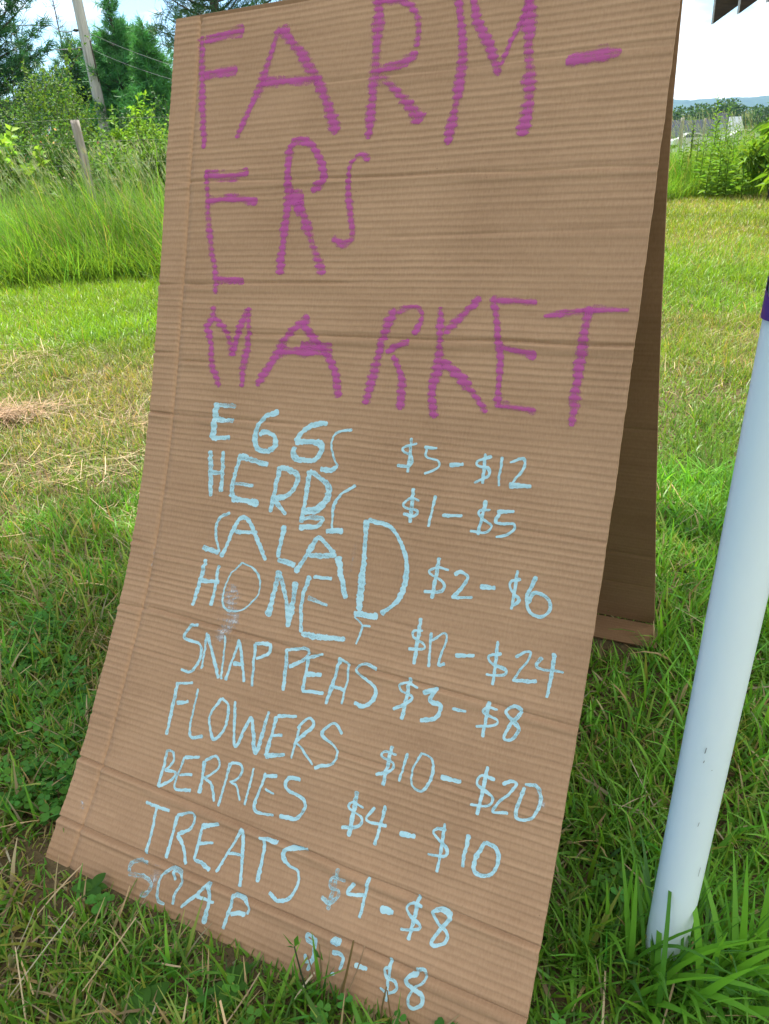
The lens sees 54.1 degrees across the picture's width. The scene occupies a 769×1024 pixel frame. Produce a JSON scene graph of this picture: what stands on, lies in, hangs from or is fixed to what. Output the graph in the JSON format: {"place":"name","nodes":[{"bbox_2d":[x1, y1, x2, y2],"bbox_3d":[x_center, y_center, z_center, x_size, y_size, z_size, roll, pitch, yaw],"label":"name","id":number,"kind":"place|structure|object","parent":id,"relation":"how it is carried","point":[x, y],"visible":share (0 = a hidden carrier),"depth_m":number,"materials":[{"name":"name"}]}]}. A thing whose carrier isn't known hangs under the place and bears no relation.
{"place":"outdoors","nodes":[
{"label":"outdoors","id":0,"kind":"place"},
{"bbox_2d":[0,151,768,1023],"bbox_3d":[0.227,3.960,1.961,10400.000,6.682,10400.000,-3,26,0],"label":"ground","id":1,"kind":"structure","parent":0,"point":[54,865],"depth_m":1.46,"materials":[{"name":"green plant"}]},
{"bbox_2d":[2,2,56,140],"bbox_3d":[-12.166,-14.195,26.046,1.883,6.180,2.115,-3,26,0],"label":"thin larch","id":2,"kind":"object","parent":1,"relation":"on","point":[22,20],"visible":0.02,"depth_m":25.24,"materials":[{"name":"green plant"}]},
{"bbox_2d":[0,124,61,232],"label":"shrub","id":3,"kind":"object","parent":1,"relation":"on","point":[7,138],"visible":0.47,"depth_m":9.88,"materials":[{"name":"green plant"}]},
{"bbox_2d":[0,105,88,215],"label":"dense shrub","id":4,"kind":"object","parent":1,"relation":"on","point":[26,157],"visible":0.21,"depth_m":11.63,"materials":[{"name":"green plant"}]},
{"bbox_2d":[0,0,93,206],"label":"pine tree","id":5,"kind":"object","parent":1,"relation":"on","point":[15,58],"visible":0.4,"depth_m":18.96,"materials":[{"name":"green plant"}]},
{"bbox_2d":[0,67,97,156],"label":"tall shrub","id":6,"kind":"object","parent":1,"relation":"on","point":[8,122],"visible":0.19,"depth_m":16.49,"materials":[{"name":"green plant"}]},
{"bbox_2d":[0,35,108,209],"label":"tall shrub","id":7,"kind":"object","parent":1,"relation":"on","point":[71,110],"visible":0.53,"depth_m":14.62,"materials":[{"name":"green plant"}]},
{"bbox_2d":[43,0,66,66],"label":"spindly snag","id":8,"kind":"object","parent":1,"relation":"on","point":[55,15],"visible":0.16,"depth_m":28.38,"materials":[{"name":"green plant"}]},
{"bbox_2d":[21,82,116,211],"bbox_3d":[-5.000,-5.631,12.135,1.513,2.183,1.438,-3,26,0],"label":"dense shrub","id":9,"kind":"object","parent":1,"relation":"on","point":[66,123],"visible":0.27,"depth_m":11.92,"materials":[{"name":"green plant"}]},
{"bbox_2d":[34,25,108,154],"bbox_3d":[-10.460,-13.726,25.958,3.199,5.230,3.802,-3,26,0],"label":"young pine","id":10,"kind":"object","parent":1,"relation":"on","point":[75,71],"visible":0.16,"depth_m":25.31,"materials":[{"name":"green plant"}]},
{"bbox_2d":[70,120,97,228],"bbox_3d":[-3.420,-3.649,8.813,0.138,1.674,0.108,-3,26,0],"label":"fence post","id":11,"kind":"object","parent":1,"relation":"on","point":[77,132],"visible":0.36,"depth_m":8.54,"materials":[{"name":"grey wood"}]},
{"bbox_2d":[0,117,165,215],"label":"wire fence","id":12,"kind":"object","parent":11,"relation":"attached to","point":[90,146],"visible":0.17,"depth_m":8.64,"materials":[{"name":"metal"}]},
{"bbox_2d":[54,108,117,192],"bbox_3d":[-6.566,-7.773,16.706,1.783,2.097,2.069,-3,26,0],"label":"tall shrub","id":13,"kind":"object","parent":1,"relation":"on","point":[101,139],"visible":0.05,"depth_m":16.25,"materials":[{"name":"green plant"}]},
{"bbox_2d":[71,873,107,897],"bbox_3d":[-0.485,0.617,1.237,0.059,0.008,0.050,-3,26,0],"label":"plantain","id":14,"kind":"object","parent":1,"relation":"on","point":[95,886],"visible":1,"depth_m":1.24,"materials":[{"name":"green plant"}]},
{"bbox_2d":[72,0,110,147],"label":"utility pole","id":15,"kind":"object","parent":1,"relation":"on","point":[83,30],"visible":0.66,"depth_m":22.87,"materials":[{"name":"grey wood"}]},
{"bbox_2d":[3,49,76,50],"bbox_3d":[-14.594,-16.528,26.556,13.641,1.694,0.025,18,33,36],"label":"power line","id":16,"kind":"object","parent":15,"relation":"attached to","point":[54,49],"visible":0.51,"depth_m":23.45,"materials":[{"name":"metal"}]},
{"bbox_2d":[15,25,72,32],"bbox_3d":[-14.137,-17.290,26.655,13.444,1.972,1.147,19,34,37],"label":"power line","id":17,"kind":"object","parent":15,"relation":"attached to","point":[52,26],"visible":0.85,"depth_m":24.69,"materials":[{"name":"metal"}]},
{"bbox_2d":[90,33,172,65],"bbox_3d":[-5.199,-11.114,18.473,0.430,2.648,12.887,-18,30,-28],"label":"power line","id":18,"kind":"object","parent":15,"relation":"attached to","point":[129,50],"visible":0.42,"depth_m":20.86,"materials":[{"name":"metal"}]},
{"bbox_2d":[96,51,169,78],"bbox_3d":[-5.234,-10.824,18.582,0.317,2.374,12.872,-18,30,-28],"label":"power line","id":19,"kind":"object","parent":15,"relation":"attached to","point":[132,66],"visible":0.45,"depth_m":20.77,"materials":[{"name":"metal"}]},
{"bbox_2d":[74,0,148,156],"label":"dead topped pine","id":20,"kind":"object","parent":1,"relation":"on","point":[117,29],"visible":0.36,"depth_m":23.36,"materials":[{"name":"green plant"}]},
{"bbox_2d":[74,113,165,223],"bbox_3d":[-3.801,-4.832,10.910,1.257,1.693,1.304,-3,26,0],"label":"dense shrub","id":21,"kind":"object","parent":1,"relation":"on","point":[105,159],"visible":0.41,"depth_m":10.69,"materials":[{"name":"green plant"}]},
{"bbox_2d":[101,17,160,73],"bbox_3d":[-8.831,-14.595,27.163,3.272,5.544,2.883,-22,32,-33],"label":"spruce tree","id":22,"kind":"object","parent":1,"relation":"on","point":[126,31],"depth_m":25.86,"materials":[{"name":"green plant"}]},
{"bbox_2d":[103,89,163,212],"bbox_3d":[-4.186,-5.893,12.624,1.116,2.112,1.094,-24,33,-35],"label":"sapling","id":23,"kind":"object","parent":1,"relation":"on","point":[118,133],"visible":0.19,"depth_m":12.28,"materials":[{"name":"green plant"}]},
{"bbox_2d":[100,85,169,200],"bbox_3d":[-4.775,-7.528,15.739,2.305,2.356,2.296,-12,28,-18],"label":"tall shrub","id":24,"kind":"object","parent":1,"relation":"on","point":[123,118],"visible":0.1,"depth_m":15.34,"materials":[{"name":"green plant"}]},
{"bbox_2d":[107,103,168,207],"bbox_3d":[-3.404,-5.091,11.238,1.369,1.826,1.329,6,28,17],"label":"dense shrub","id":25,"kind":"object","parent":1,"relation":"on","point":[160,144],"visible":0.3,"depth_m":10.90,"materials":[{"name":"green plant"}]},
{"bbox_2d":[111,10,173,135],"bbox_3d":[-6.895,-12.233,22.834,2.675,4.963,2.366,-18,30,-28],"label":"spruce tree","id":26,"kind":"object","parent":1,"relation":"on","point":[142,80],"visible":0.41,"depth_m":22.11,"materials":[{"name":"green plant"}]},
{"bbox_2d":[121,982,169,1023],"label":"plantain","id":27,"kind":"object","parent":1,"relation":"on","point":[149,994],"visible":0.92,"depth_m":1.06,"materials":[{"name":"green plant"}]},
{"bbox_2d":[143,0,280,57],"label":"tall pine","id":28,"kind":"object","parent":1,"relation":"on","point":[201,7],"visible":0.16,"depth_m":17.02,"materials":[{"name":"green plant"}]},
{"bbox_2d":[207,962,248,1011],"bbox_3d":[-0.220,0.679,1.083,0.050,0.010,0.072,18,33,36],"label":"plantain","id":29,"kind":"object","parent":1,"relation":"on","point":[237,971],"visible":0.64,"depth_m":1.08,"materials":[{"name":"green plant"}]},
{"bbox_2d":[253,934,364,1023],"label":"weed tuft","id":30,"kind":"object","parent":1,"relation":"on","point":[322,990],"visible":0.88,"depth_m":1.05,"materials":[{"name":"green plant"}]},
{"bbox_2d":[45,0,682,1023],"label":"cardboard sign","id":31,"kind":"object","parent":1,"relation":"on","point":[393,550],"visible":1,"depth_m":1.18,"materials":[{"name":"brown cardboard"}]},
{"bbox_2d":[0,107,768,291],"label":"tall grass","id":32,"kind":"structure","parent":1,"relation":"on","point":[23,260],"depth_m":7.58,"materials":[{"name":"green plant"}]},
{"bbox_2d":[0,481,768,1023],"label":"clover","id":33,"kind":"object","parent":1,"relation":"on","point":[68,767],"visible":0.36,"depth_m":1.50,"materials":[{"name":"green plant"}]},
{"bbox_2d":[0,202,768,1023],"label":"cut straw","id":34,"kind":"object","parent":1,"relation":"on","point":[6,414],"visible":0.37,"depth_m":2.74,"materials":[{"name":"beige plant"}]},
{"bbox_2d":[373,986,400,1023],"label":"weed tuft","id":35,"kind":"object","parent":1,"relation":"on","point":[380,1015],"visible":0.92,"depth_m":1.02,"materials":[{"name":"green plant"}]},
{"bbox_2d":[559,814,768,1023],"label":"grass tuft","id":36,"kind":"object","parent":1,"relation":"on","point":[700,951],"visible":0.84,"depth_m":1.03,"materials":[{"name":"plant"}]},
{"bbox_2d":[620,854,708,945],"bbox_3d":[0.399,0.584,1.092,0.080,0.145,0.137,-12,28,-16],"label":"grass sprout","id":37,"kind":"object","parent":1,"relation":"on","point":[630,889],"depth_m":1.11,"materials":[{"name":"green plant"}]},
{"bbox_2d":[670,120,679,151],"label":"grey roofed house","id":38,"kind":"structure","parent":1,"relation":"on","point":[676,122],"depth_m":127.13,"materials":[{"name":"white"}]},
{"bbox_2d":[672,110,688,120],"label":"broadleaf tree","id":39,"kind":"object","parent":1,"relation":"on","point":[674,117],"visible":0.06,"depth_m":169.99,"materials":[{"name":"green plant"}]},
{"bbox_2d":[673,105,688,117],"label":"broadleaf tree","id":40,"kind":"object","parent":1,"relation":"on","point":[680,109],"visible":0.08,"depth_m":190.61,"materials":[{"name":"green plant"}]},
{"bbox_2d":[677,118,684,153],"bbox_3d":[7.489,-9.220,19.093,0.109,1.400,0.101,-3,26,0],"label":"fence stake","id":41,"kind":"object","parent":1,"relation":"on","point":[681,129],"visible":0.36,"depth_m":18.89,"materials":[{"name":"grey wood"}]},
{"bbox_2d":[675,137,688,178],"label":"leafy weed","id":42,"kind":"object","parent":1,"relation":"on","point":[683,155],"visible":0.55,"depth_m":12.41,"materials":[{"name":"green plant"}]},
{"bbox_2d":[683,117,696,176],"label":"leafy weed","id":43,"kind":"object","parent":1,"relation":"on","point":[691,145],"visible":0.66,"depth_m":12.31,"materials":[{"name":"green plant"}]},
{"bbox_2d":[671,133,709,147],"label":"parked car","id":44,"kind":"object","parent":1,"relation":"on","point":[686,142],"visible":0.21,"depth_m":86.00,"materials":[{"name":"white paint"}]},
{"bbox_2d":[675,103,705,119],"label":"broadleaf tree","id":45,"kind":"object","parent":1,"relation":"on","point":[691,107],"visible":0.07,"depth_m":185.99,"materials":[{"name":"green plant"}]},
{"bbox_2d":[689,134,703,177],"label":"leafy weed","id":46,"kind":"object","parent":1,"relation":"on","point":[696,148],"visible":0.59,"depth_m":12.10,"materials":[{"name":"green plant"}]},
{"bbox_2d":[680,119,716,151],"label":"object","id":47,"kind":"structure","parent":1,"relation":"on","point":[702,123],"depth_m":136.61,"materials":[{"name":"white"}]},
{"bbox_2d":[690,134,709,192],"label":"leafy weed","id":48,"kind":"object","parent":1,"relation":"on","point":[703,153],"visible":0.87,"depth_m":11.73,"materials":[{"name":"green plant"}]},
{"bbox_2d":[686,103,714,117],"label":"broadleaf tree","id":49,"kind":"object","parent":1,"relation":"on","point":[704,104],"visible":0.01,"depth_m":196.55,"materials":[{"name":"green plant"}]},
{"bbox_2d":[689,104,715,119],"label":"broadleaf tree","id":50,"kind":"object","parent":1,"relation":"on","point":[705,114],"visible":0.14,"depth_m":178.19,"materials":[{"name":"green plant"}]},
{"bbox_2d":[701,118,706,143],"bbox_3d":[8.823,-10.161,20.896,0.076,1.373,0.080,-3,26,0],"label":"fence stake","id":51,"kind":"object","parent":1,"relation":"on","point":[704,126],"visible":0.26,"depth_m":20.67,"materials":[{"name":"grey wood"}]},
{"bbox_2d":[700,127,709,161],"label":"leafy weed","id":52,"kind":"object","parent":1,"relation":"on","point":[707,134],"visible":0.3,"depth_m":12.70,"materials":[{"name":"green plant"}]},
{"bbox_2d":[645,276,768,960],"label":"white pole","id":53,"kind":"object","parent":1,"relation":"on","point":[738,599],"visible":0.88,"depth_m":0.85,"materials":[{"name":"plastic"}]},
{"bbox_2d":[698,145,717,196],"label":"leafy weed","id":54,"kind":"object","parent":1,"relation":"on","point":[702,177],"visible":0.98,"depth_m":11.39,"materials":[{"name":"green plant"}]},
{"bbox_2d":[697,116,720,185],"bbox_3d":[5.144,-5.597,11.879,0.341,1.153,0.322,-3,26,0],"label":"leafy weed","id":55,"kind":"object","parent":1,"relation":"on","point":[715,129],"visible":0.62,"depth_m":11.78,"materials":[{"name":"green plant"}]},
{"bbox_2d":[704,94,723,166],"bbox_3d":[5.373,-5.946,12.195,0.347,1.470,0.360,19,34,37],"label":"leafy weed","id":56,"kind":"object","parent":1,"relation":"on","point":[716,113],"visible":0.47,"depth_m":12.08,"materials":[{"name":"green plant"}]},
{"bbox_2d":[704,129,724,195],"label":"leafy weed","id":57,"kind":"object","parent":1,"relation":"on","point":[719,144],"visible":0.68,"depth_m":11.64,"materials":[{"name":"green plant"}]},
{"bbox_2d":[709,140,728,195],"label":"leafy weed","id":58,"kind":"object","parent":1,"relation":"on","point":[721,180],"visible":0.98,"depth_m":11.33,"materials":[{"name":"green plant"}]},
{"bbox_2d":[713,112,727,122],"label":"white house","id":59,"kind":"structure","parent":1,"relation":"on","point":[721,114],"depth_m":149.00,"materials":[{"name":"white"}]},
{"bbox_2d":[713,105,732,175],"bbox_3d":[5.422,-5.764,12.013,0.326,1.301,0.306,12,30,28],"label":"leafy weed","id":60,"kind":"object","parent":1,"relation":"on","point":[727,130],"visible":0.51,"depth_m":11.88,"materials":[{"name":"green plant"}]},
{"bbox_2d":[705,97,743,117],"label":"broadleaf tree","id":61,"kind":"object","parent":1,"relation":"on","point":[722,106],"visible":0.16,"depth_m":180.69,"materials":[{"name":"green plant"}]},
{"bbox_2d":[716,131,733,194],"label":"leafy weed","id":62,"kind":"object","parent":1,"relation":"on","point":[726,160],"visible":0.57,"depth_m":11.54,"materials":[{"name":"green plant"}]},
{"bbox_2d":[716,147,735,196],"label":"leafy weed","id":63,"kind":"object","parent":1,"relation":"on","point":[726,177],"visible":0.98,"depth_m":11.26,"materials":[{"name":"green plant"}]},
{"bbox_2d":[715,116,741,143],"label":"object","id":64,"kind":"structure","parent":1,"relation":"on","point":[732,123],"depth_m":138.46,"materials":[{"name":"white"}]},
{"bbox_2d":[726,125,739,170],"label":"leafy weed","id":65,"kind":"object","parent":1,"relation":"on","point":[735,144],"visible":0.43,"depth_m":12.00,"materials":[{"name":"green plant"}]},
{"bbox_2d":[726,135,746,197],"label":"leafy weed","id":66,"kind":"object","parent":1,"relation":"on","point":[737,180],"visible":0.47,"depth_m":11.41,"materials":[{"name":"green plant"}]},
{"bbox_2d":[723,98,749,118],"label":"broadleaf tree","id":67,"kind":"object","parent":1,"relation":"on","point":[741,107],"visible":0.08,"depth_m":188.24,"materials":[{"name":"green plant"}]},
{"bbox_2d":[733,121,741,159],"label":"leafy weed","id":68,"kind":"object","parent":1,"relation":"on","point":[738,137],"visible":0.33,"depth_m":12.50,"materials":[{"name":"green plant"}]},
{"bbox_2d":[719,129,757,144],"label":"parked car","id":69,"kind":"object","parent":1,"relation":"on","point":[741,136],"visible":0.09,"depth_m":79.64,"materials":[{"name":"white paint"}]},
{"bbox_2d":[723,102,754,127],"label":"broadleaf tree","id":70,"kind":"object","parent":1,"relation":"on","point":[736,106],"visible":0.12,"depth_m":178.59,"materials":[{"name":"green plant"}]},
{"bbox_2d":[711,0,768,23],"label":"open shed","id":71,"kind":"structure","parent":1,"relation":"on","point":[721,8],"depth_m":7.65,"materials":[{"name":"brown wood"}]},
{"bbox_2d":[732,142,752,197],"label":"leafy weed","id":72,"kind":"object","parent":1,"relation":"on","point":[742,184],"visible":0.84,"depth_m":11.20,"materials":[{"name":"green plant"}]},
{"bbox_2d":[734,129,751,186],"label":"leafy weed","id":73,"kind":"object","parent":1,"relation":"on","point":[746,148],"visible":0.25,"depth_m":11.70,"materials":[{"name":"green plant"}]},
{"bbox_2d":[740,132,755,196],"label":"leafy weed","id":74,"kind":"object","parent":1,"relation":"on","point":[745,171],"visible":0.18,"depth_m":11.57,"materials":[{"name":"green plant"}]},
{"bbox_2d":[736,119,768,197],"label":"broadleaf bush","id":75,"kind":"object","parent":1,"relation":"on","point":[755,160],"visible":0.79,"depth_m":11.00,"materials":[{"name":"green plant"}]},
{"bbox_2d":[743,105,768,132],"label":"broadleaf tree","id":76,"kind":"object","parent":1,"relation":"on","point":[761,113],"visible":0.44,"depth_m":179.27,"materials":[{"name":"green plant"}]},
{"bbox_2d":[744,103,768,118],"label":"broadleaf tree","id":77,"kind":"object","parent":1,"relation":"on","point":[755,107],"visible":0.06,"depth_m":191.38,"materials":[{"name":"green plant"}]},
{"bbox_2d":[748,102,768,206],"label":"broadleaf bush","id":78,"kind":"object","parent":1,"relation":"on","point":[764,126],"visible":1,"depth_m":7.75,"materials":[{"name":"green plant"}]},
{"bbox_2d":[0,0,768,133],"label":"sky","id":79,"kind":"structure","parent":0,"point":[728,57],"materials":[{"name":"white"}]},
{"bbox_2d":[673,96,768,114],"bbox_3d":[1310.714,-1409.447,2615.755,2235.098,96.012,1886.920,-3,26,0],"label":"hills","id":80,"kind":"structure","parent":0,"point":[753,101],"depth_m":2517.00,"materials":[{"name":"blue"}]}
]}

